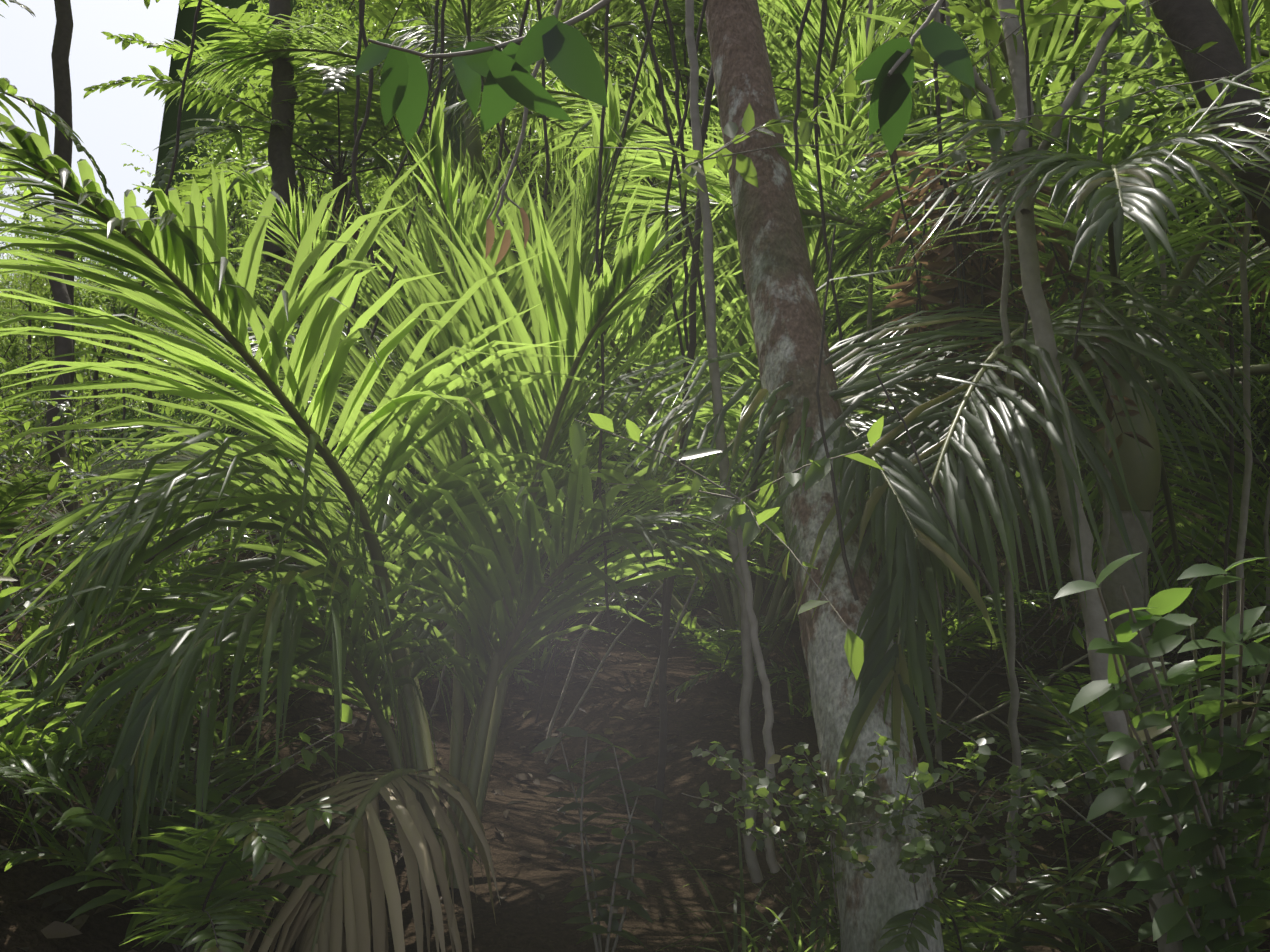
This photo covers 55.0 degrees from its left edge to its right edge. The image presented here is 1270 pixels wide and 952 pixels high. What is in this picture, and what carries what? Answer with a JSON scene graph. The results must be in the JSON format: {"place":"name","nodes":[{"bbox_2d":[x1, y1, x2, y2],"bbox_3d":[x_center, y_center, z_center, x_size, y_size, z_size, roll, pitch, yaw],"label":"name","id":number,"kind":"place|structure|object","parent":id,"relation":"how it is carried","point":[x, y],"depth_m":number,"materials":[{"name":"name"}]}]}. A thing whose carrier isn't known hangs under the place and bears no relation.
{"place":"outdoors","nodes":[
{"label":"outdoors","id":0,"kind":"place"},
{"bbox_2d":[0,0,178,373],"label":"sky","id":1,"kind":"structure","parent":0,"point":[104,121],"materials":[{"name":"white"}]},
{"bbox_2d":[0,0,1269,951],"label":"terrain","id":2,"kind":"structure","parent":0,"point":[525,918],"depth_m":4.80,"materials":[{"name":"soil"}]},
{"bbox_2d":[0,337,19,441],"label":"foliage","id":3,"kind":"object","parent":2,"relation":"on","point":[7,384],"depth_m":16.21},
{"bbox_2d":[0,420,34,446],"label":"foliage","id":4,"kind":"object","parent":2,"relation":"on","point":[9,431],"depth_m":14.21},
{"bbox_2d":[0,162,37,274],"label":"foliage","id":5,"kind":"object","parent":2,"relation":"on","point":[6,226],"depth_m":49.57,"materials":[{"name":"plant"}]},
{"bbox_2d":[0,245,40,389],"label":"foliage","id":6,"kind":"object","parent":2,"relation":"on","point":[9,299],"depth_m":25.65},
{"bbox_2d":[0,258,44,439],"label":"palm tree","id":7,"kind":"object","parent":2,"relation":"on","point":[5,278],"depth_m":7.65,"materials":[{"name":"plant"}]},
{"bbox_2d":[0,362,46,470],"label":"foliage","id":8,"kind":"object","parent":2,"relation":"on","point":[25,411],"depth_m":10.62,"materials":[{"name":"plant"}]},
{"bbox_2d":[0,235,74,324],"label":"foliage","id":9,"kind":"object","parent":2,"relation":"on","point":[20,275],"depth_m":43.91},
{"bbox_2d":[0,254,82,438],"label":"foliage","id":10,"kind":"object","parent":2,"relation":"on","point":[16,326],"depth_m":18.23,"materials":[{"name":"plant"}]},
{"bbox_2d":[0,233,92,440],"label":"foliage","id":11,"kind":"object","parent":2,"relation":"on","point":[36,339],"depth_m":20.06,"materials":[{"name":"plant"}]},
{"bbox_2d":[0,305,96,463],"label":"foliage","id":12,"kind":"object","parent":2,"relation":"on","point":[15,347],"depth_m":15.29,"materials":[{"name":"plant"}]},
{"bbox_2d":[0,256,98,427],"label":"foliage","id":13,"kind":"object","parent":2,"relation":"on","point":[35,356],"depth_m":22.92,"materials":[{"name":"plant"}]},
{"bbox_2d":[0,288,113,435],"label":"foliage","id":14,"kind":"object","parent":2,"relation":"on","point":[51,343],"depth_m":20.19,"materials":[{"name":"plant"}]},
{"bbox_2d":[0,254,118,432],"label":"foliage","id":15,"kind":"object","parent":2,"relation":"on","point":[36,326],"depth_m":23.42,"materials":[{"name":"plant"}]},
{"bbox_2d":[1,272,119,434],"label":"foliage","id":16,"kind":"object","parent":2,"relation":"on","point":[25,342],"depth_m":20.47,"materials":[{"name":"plant"}]},
{"bbox_2d":[0,217,124,420],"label":"palm tree","id":17,"kind":"object","parent":2,"relation":"on","point":[45,295],"depth_m":24.25,"materials":[{"name":"plant"}]},
{"bbox_2d":[19,220,105,304],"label":"foliage","id":18,"kind":"object","parent":2,"relation":"on","point":[76,267],"depth_m":45.92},
{"bbox_2d":[0,233,127,433],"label":"palm tree","id":19,"kind":"object","parent":2,"relation":"on","point":[15,303],"depth_m":24.24,"materials":[{"name":"plant"}]},
{"bbox_2d":[0,214,154,459],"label":"foliage","id":20,"kind":"object","parent":2,"relation":"on","point":[7,303],"depth_m":16.22,"materials":[{"name":"plant"}]},
{"bbox_2d":[0,217,155,439],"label":"foliage","id":21,"kind":"object","parent":2,"relation":"on","point":[53,338],"depth_m":19.45,"materials":[{"name":"plant"}]},
{"bbox_2d":[0,183,164,447],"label":"tree","id":22,"kind":"object","parent":2,"relation":"on","point":[25,216],"depth_m":17.85,"materials":[{"name":"plant"}]},
{"bbox_2d":[38,276,139,422],"bbox_3d":[-10.625,-2.250,23.204,1.829,3.222,2.466,7,-8,-59],"label":"foliage","id":23,"kind":"object","parent":2,"relation":"on","point":[101,342],"depth_m":23.06,"materials":[{"name":"plant"}]},
{"bbox_2d":[0,220,189,456],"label":"tree","id":24,"kind":"object","parent":2,"relation":"on","point":[79,258],"depth_m":15.78,"materials":[{"name":"plant"}]},
{"bbox_2d":[39,218,169,405],"bbox_3d":[-12.263,-3.171,27.549,4.119,5.518,3.055,2,-4,-27],"label":"foliage","id":25,"kind":"object","parent":2,"relation":"on","point":[85,283],"depth_m":27.39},
{"bbox_2d":[38,276,174,419],"bbox_3d":[-9.711,-2.155,22.464,2.496,3.220,2.319,2,-4,-26],"label":"foliage","id":26,"kind":"object","parent":2,"relation":"on","point":[111,309],"depth_m":22.49,"materials":[{"name":"plant"}]},
{"bbox_2d":[37,249,184,418],"bbox_3d":[-9.951,-2.531,23.456,4.085,4.093,2.707,-1,-4,15],"label":"foliage","id":27,"kind":"object","parent":2,"relation":"on","point":[111,343],"depth_m":23.61,"materials":[{"name":"plant"}]},
{"bbox_2d":[76,209,149,305],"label":"foliage","id":28,"kind":"object","parent":2,"relation":"on","point":[122,218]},
{"bbox_2d":[15,276,223,444],"bbox_3d":[-6.342,-1.584,15.733,2.636,3.152,2.450,1,-4,-18],"label":"foliage","id":29,"kind":"object","parent":2,"relation":"on","point":[106,300],"depth_m":15.70,"materials":[{"name":"plant"}]},
{"bbox_2d":[73,301,169,420],"bbox_3d":[-10.920,-2.322,25.115,2.985,3.345,2.774,-4,-5,42],"label":"foliage","id":30,"kind":"object","parent":2,"relation":"on","point":[111,354],"depth_m":24.95,"materials":[{"name":"plant"}]},
{"bbox_2d":[77,275,171,391],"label":"foliage","id":31,"kind":"object","parent":2,"relation":"on","point":[148,325],"depth_m":25.97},
{"bbox_2d":[75,317,184,420],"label":"foliage","id":32,"kind":"object","parent":2,"relation":"on","point":[136,371],"depth_m":18.96,"materials":[{"name":"plant"}]},
{"bbox_2d":[103,209,174,391],"bbox_3d":[-10.000,-3.482,25.337,2.463,4.280,3.320,1,-4,-18],"label":"foliage","id":33,"kind":"object","parent":2,"relation":"on","point":[135,291],"depth_m":25.55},
{"bbox_2d":[101,259,258,430],"bbox_3d":[-4.714,-1.315,13.927,1.929,2.421,1.793,-1,-4,18],"label":"foliage","id":34,"kind":"object","parent":2,"relation":"on","point":[202,322],"depth_m":13.67,"materials":[{"name":"plant"}]},
{"bbox_2d":[154,250,230,393],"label":"foliage","id":35,"kind":"object","parent":2,"relation":"on","point":[171,328],"depth_m":21.56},
{"bbox_2d":[172,296,259,392],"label":"foliage","id":36,"kind":"object","parent":2,"relation":"on","point":[202,354],"depth_m":18.69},
{"bbox_2d":[153,137,297,373],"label":"palm tree","id":37,"kind":"object","parent":2,"relation":"on","point":[215,151],"depth_m":25.49,"materials":[{"name":"plant"}]},
{"bbox_2d":[140,75,320,284],"bbox_3d":[-8.870,-7.012,30.409,5.779,7.783,6.218,-3,-5,33],"label":"palm tree","id":38,"kind":"object","parent":2,"relation":"on","point":[251,195],"depth_m":29.94,"materials":[{"name":"plant"}]},
{"bbox_2d":[155,132,309,373],"bbox_3d":[-7.236,-4.223,23.736,3.702,5.810,5.586,0,-4,2],"label":"palm tree","id":39,"kind":"object","parent":2,"relation":"on","point":[224,144],"depth_m":22.73,"materials":[{"name":"plant"}]},
{"bbox_2d":[190,115,281,272],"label":"palm tree","id":40,"kind":"object","parent":2,"relation":"on","point":[233,169],"depth_m":31.22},
{"bbox_2d":[121,0,380,272],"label":"palm tree","id":41,"kind":"object","parent":2,"relation":"on","point":[262,87],"depth_m":27.58,"materials":[{"name":"plant"}]},
{"bbox_2d":[133,3,380,291],"bbox_3d":[-8.207,-7.274,28.978,6.606,9.003,7.108,1,-4,-9],"label":"palm tree","id":42,"kind":"object","parent":2,"relation":"on","point":[143,184],"depth_m":28.12,"materials":[{"name":"plant"}]},
{"bbox_2d":[232,240,305,353],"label":"foliage","id":43,"kind":"object","parent":2,"relation":"on","point":[263,265],"depth_m":19.70,"materials":[{"name":"plant"}]},
{"bbox_2d":[104,0,442,427],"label":"palm tree","id":44,"kind":"object","parent":2,"relation":"on","point":[232,152],"depth_m":14.65,"materials":[{"name":"plant"}]},
{"bbox_2d":[167,60,383,334],"bbox_3d":[-6.370,-4.633,21.390,4.270,6.581,6.443,1,-4,-9],"label":"palm tree","id":45,"kind":"object","parent":2,"relation":"on","point":[240,242],"depth_m":21.63,"materials":[{"name":"plant"}]},
{"bbox_2d":[162,0,393,224],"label":"palm tree","id":46,"kind":"object","parent":2,"relation":"on","point":[345,7],"depth_m":36.87,"materials":[{"name":"plant"}]},
{"bbox_2d":[238,111,390,297],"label":"palm tree","id":47,"kind":"object","parent":2,"relation":"on","point":[324,167],"depth_m":24.16,"materials":[{"name":"plant"}]},
{"bbox_2d":[258,0,390,115],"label":"palm tree","id":48,"kind":"object","parent":2,"relation":"on","point":[327,16],"depth_m":38.11,"materials":[{"name":"plant"}]},
{"bbox_2d":[203,766,500,951],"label":"dead palm frond","id":49,"kind":"object","parent":2,"relation":"on","point":[353,884],"depth_m":3.04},
{"bbox_2d":[296,0,410,102],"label":"palm tree","id":50,"kind":"object","parent":2,"relation":"on","point":[344,20],"depth_m":35.16,"materials":[{"name":"plant"}]},
{"bbox_2d":[338,0,407,186],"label":"palm tree","id":51,"kind":"object","parent":2,"relation":"on","point":[369,30],"depth_m":32.08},
{"bbox_2d":[292,0,460,211],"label":"palm tree","id":52,"kind":"object","parent":2,"relation":"on","point":[314,10],"depth_m":27.54,"materials":[{"name":"plant"}]},
{"bbox_2d":[153,0,601,361],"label":"palm tree","id":53,"kind":"object","parent":2,"relation":"on","point":[395,152],"depth_m":17.12,"materials":[{"name":"plant"}]},
{"bbox_2d":[305,0,465,228],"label":"palm tree","id":54,"kind":"object","parent":2,"relation":"on","point":[380,102],"depth_m":26.69,"materials":[{"name":"plant"}]},
{"bbox_2d":[295,140,501,254],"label":"palm tree","id":55,"kind":"object","parent":2,"relation":"on","point":[401,201],"depth_m":21.13,"materials":[{"name":"plant"}]},
{"bbox_2d":[144,0,675,33],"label":"leaves","id":56,"kind":"object","parent":2,"relation":"on","point":[146,3],"depth_m":13.90,"materials":[{"name":"green plant"}]},
{"bbox_2d":[297,0,546,162],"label":"palm tree","id":57,"kind":"object","parent":2,"relation":"on","point":[454,15],"depth_m":31.78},
{"bbox_2d":[326,1,531,273],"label":"palm tree","id":58,"kind":"object","parent":2,"relation":"on","point":[363,197],"depth_m":20.93,"materials":[{"name":"plant"}]},
{"bbox_2d":[214,5,655,426],"bbox_3d":[-1.472,-2.440,12.488,3.232,5.421,4.358,9,-9,-65],"label":"palm tree","id":59,"kind":"object","parent":2,"relation":"on","point":[380,119],"depth_m":12.13,"materials":[{"name":"plant"}]},
{"bbox_2d":[357,0,597,209],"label":"palm tree","id":60,"kind":"object","parent":2,"relation":"on","point":[535,137],"depth_m":23.57,"materials":[{"name":"plant"}]},
{"bbox_2d":[377,0,693,365],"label":"palm tree","id":61,"kind":"object","parent":2,"relation":"on","point":[553,161],"depth_m":16.31,"materials":[{"name":"plant"}]},
{"bbox_2d":[503,65,587,194],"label":"palm tree","id":62,"kind":"object","parent":2,"relation":"on","point":[534,128],"depth_m":26.53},
{"bbox_2d":[483,60,615,239],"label":"palm tree","id":63,"kind":"object","parent":2,"relation":"on","point":[568,188],"depth_m":22.08,"materials":[{"name":"plant"}]},
{"bbox_2d":[447,0,654,123],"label":"palm tree","id":64,"kind":"object","parent":2,"relation":"on","point":[593,47],"depth_m":26.51,"materials":[{"name":"plant"}]},
{"bbox_2d":[393,0,731,293],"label":"palm tree","id":65,"kind":"object","parent":2,"relation":"on","point":[518,3],"depth_m":18.44,"materials":[{"name":"plant"}]},
{"bbox_2d":[504,0,664,202],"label":"palm tree","id":66,"kind":"object","parent":2,"relation":"on","point":[614,74],"depth_m":25.70,"materials":[{"name":"plant"}]},
{"bbox_2d":[499,0,676,277],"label":"palm tree","id":67,"kind":"object","parent":2,"relation":"on","point":[573,131],"depth_m":17.52,"materials":[{"name":"plant"}]},
{"bbox_2d":[491,0,686,204],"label":"palm tree","id":68,"kind":"object","parent":2,"relation":"on","point":[604,79],"depth_m":23.74,"materials":[{"name":"plant"}]},
{"bbox_2d":[531,726,672,950],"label":"seedling leaves","id":69,"kind":"object","parent":2,"relation":"on","point":[602,882],"depth_m":3.19,"materials":[{"name":"green plant"}]},
{"bbox_2d":[522,0,704,122],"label":"palm tree","id":70,"kind":"object","parent":2,"relation":"on","point":[609,37],"depth_m":28.39,"materials":[{"name":"plant"}]},
{"bbox_2d":[0,0,1269,882],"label":"nikau palm","id":71,"kind":"object","parent":2,"relation":"on","point":[528,324],"depth_m":3.59,"materials":[{"name":"plant"}]},
{"bbox_2d":[0,0,1269,951],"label":"sapling stems","id":72,"kind":"object","parent":2,"relation":"on","point":[1095,615],"depth_m":3.58,"materials":[{"name":"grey plant"}]},
{"bbox_2d":[485,207,529,266],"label":"dead leaves","id":73,"kind":"object","parent":72,"relation":"attached to","point":[490,236],"depth_m":3.01,"materials":[{"name":"plant"}]},
{"bbox_2d":[354,15,974,154],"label":"leaves","id":74,"kind":"object","parent":72,"relation":"attached to","point":[566,51],"depth_m":2.12,"materials":[{"name":"green plant"}]},
{"bbox_2d":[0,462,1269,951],"bbox_3d":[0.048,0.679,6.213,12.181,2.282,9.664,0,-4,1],"label":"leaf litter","id":75,"kind":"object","parent":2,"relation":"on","point":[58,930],"depth_m":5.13,"materials":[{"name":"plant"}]},
{"bbox_2d":[0,421,1269,951],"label":"leaves","id":76,"kind":"object","parent":2,"relation":"on","point":[542,663],"depth_m":3.52,"materials":[{"name":"green plant"}]},
{"bbox_2d":[0,0,1269,951],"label":"fern stalks","id":77,"kind":"object","parent":2,"relation":"on","point":[339,165],"depth_m":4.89,"materials":[{"name":"plant"}]},
{"bbox_2d":[0,353,1269,902],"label":"understorey shrubs","id":78,"kind":"object","parent":2,"relation":"on","point":[286,763],"depth_m":3.94,"materials":[{"name":"green plant"}]},
{"bbox_2d":[567,20,718,258],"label":"palm tree","id":79,"kind":"object","parent":2,"relation":"on","point":[631,84],"depth_m":20.45,"materials":[{"name":"plant"}]},
{"bbox_2d":[389,0,911,353],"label":"palm tree","id":80,"kind":"object","parent":2,"relation":"on","point":[702,79],"depth_m":15.89,"materials":[{"name":"plant"}]},
{"bbox_2d":[33,0,1269,951],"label":"palm stems","id":81,"kind":"object","parent":2,"relation":"on","point":[1143,480],"depth_m":3.98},
{"bbox_2d":[492,6,813,245],"bbox_3d":[0.844,-7.208,22.545,6.653,8.735,7.158,-1,-4,12],"label":"palm tree","id":82,"kind":"object","parent":2,"relation":"on","point":[620,76],"depth_m":21.90,"materials":[{"name":"plant"}]},
{"bbox_2d":[41,0,1269,886],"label":"tree trunks","id":83,"kind":"object","parent":2,"relation":"on","point":[1193,24],"depth_m":4.74,"materials":[{"name":"plant"}]},
{"bbox_2d":[271,199,1269,437],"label":"fern tree","id":84,"kind":"object","parent":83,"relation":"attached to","point":[1231,240],"depth_m":11.48,"materials":[{"name":"plant"}]},
{"bbox_2d":[120,0,1234,722],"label":"vines","id":85,"kind":"object","parent":2,"relation":"on","point":[672,142],"depth_m":4.38,"materials":[{"name":"plant"}]},
{"bbox_2d":[861,148,1153,495],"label":"dead palm fronds","id":86,"kind":"object","parent":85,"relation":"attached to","point":[943,293],"depth_m":4.81,"materials":[{"name":"plant"}]},
{"bbox_2d":[495,0,911,348],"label":"palm tree","id":87,"kind":"object","parent":2,"relation":"on","point":[611,21],"depth_m":16.26,"materials":[{"name":"plant"}]},
{"bbox_2d":[503,0,910,319],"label":"palm tree","id":88,"kind":"object","parent":2,"relation":"on","point":[768,4],"depth_m":18.57,"materials":[{"name":"plant"}]},
{"bbox_2d":[599,1,891,216],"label":"palm tree","id":89,"kind":"object","parent":2,"relation":"on","point":[781,29],"depth_m":22.11,"materials":[{"name":"plant"}]},
{"bbox_2d":[660,0,881,245],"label":"palm tree","id":90,"kind":"object","parent":2,"relation":"on","point":[867,6],"depth_m":18.97,"materials":[{"name":"plant"}]},
{"bbox_2d":[399,0,1165,524],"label":"palm tree","id":91,"kind":"object","parent":2,"relation":"on","point":[665,52],"depth_m":11.28,"materials":[{"name":"plant"}]},
{"bbox_2d":[703,0,943,951],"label":"tree trunk","id":92,"kind":"object","parent":2,"relation":"on","point":[785,312],"depth_m":3.50,"materials":[{"name":"grey plant"}]},
{"bbox_2d":[793,0,920,211],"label":"palm tree","id":93,"kind":"object","parent":2,"relation":"on","point":[861,3],"depth_m":20.91,"materials":[{"name":"plant"}]},
{"bbox_2d":[838,1,917,211],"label":"palm tree","id":94,"kind":"object","parent":2,"relation":"on","point":[903,34],"depth_m":19.02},
{"bbox_2d":[688,725,1116,937],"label":"wiry shrub leaves","id":95,"kind":"object","parent":2,"relation":"on","point":[925,778],"depth_m":2.84,"materials":[{"name":"green plant"}]},
{"bbox_2d":[569,0,1269,679],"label":"vine leaves","id":96,"kind":"object","parent":2,"relation":"on","point":[985,24],"depth_m":3.69,"materials":[{"name":"green plant"}]},
{"bbox_2d":[782,6,1137,260],"bbox_3d":[5.181,-5.852,18.665,6.021,7.744,6.479,-1,-4,19],"label":"palm tree","id":97,"kind":"object","parent":2,"relation":"on","point":[937,229],"depth_m":17.59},
{"bbox_2d":[735,0,1269,419],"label":"palm tree","id":98,"kind":"object","parent":2,"relation":"on","point":[1235,321],"depth_m":12.27,"materials":[{"name":"plant"}]},
{"bbox_2d":[834,6,1212,289],"bbox_3d":[5.255,-5.253,17.107,5.597,6.807,4.151,2,-5,-27],"label":"palm tree","id":99,"kind":"object","parent":2,"relation":"on","point":[904,279],"depth_m":16.71,"materials":[{"name":"plant"}]},
{"bbox_2d":[786,0,1268,409],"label":"palm tree","id":100,"kind":"object","parent":2,"relation":"on","point":[1061,283],"depth_m":12.48,"materials":[{"name":"plant"}]},
{"bbox_2d":[814,4,1269,332],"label":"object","id":101,"kind":"object","parent":2,"relation":"on","point":[1125,313],"depth_m":15.04,"materials":[{"name":"plant"}]},
{"bbox_2d":[876,1,1237,256],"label":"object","id":102,"kind":"object","parent":2,"relation":"on","point":[1182,207],"depth_m":17.97,"materials":[{"name":"plant"}]},
{"bbox_2d":[855,404,1269,599],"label":"palm tree","id":103,"kind":"object","parent":2,"relation":"on","point":[1253,551],"depth_m":6.50,"materials":[{"name":"plant"}]},
{"bbox_2d":[1048,23,1269,394],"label":"palm tree","id":104,"kind":"object","parent":2,"relation":"on","point":[1131,251],"depth_m":12.22,"materials":[{"name":"plant"}]},
{"bbox_2d":[1054,552,1269,951],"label":"broadleaf shrub","id":105,"kind":"object","parent":2,"relation":"on","point":[1250,771],"depth_m":2.53,"materials":[{"name":"green plant"}]},
{"bbox_2d":[1104,11,1269,419],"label":"palm tree","id":106,"kind":"object","parent":2,"relation":"on","point":[1180,267],"depth_m":12.64,"materials":[{"name":"plant"}]},
{"bbox_2d":[1150,228,1269,495],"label":"palm tree","id":107,"kind":"object","parent":2,"relation":"on","point":[1241,357],"depth_m":9.79,"materials":[{"name":"plant"}]},
{"bbox_2d":[1160,15,1269,465],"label":"palm tree","id":108,"kind":"object","parent":2,"relation":"on","point":[1240,396],"depth_m":11.49,"materials":[{"name":"plant"}]},
{"bbox_2d":[1167,234,1269,319],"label":"palm tree","id":109,"kind":"object","parent":2,"relation":"on","point":[1169,276],"depth_m":14.37,"materials":[{"name":"plant"}]}
]}

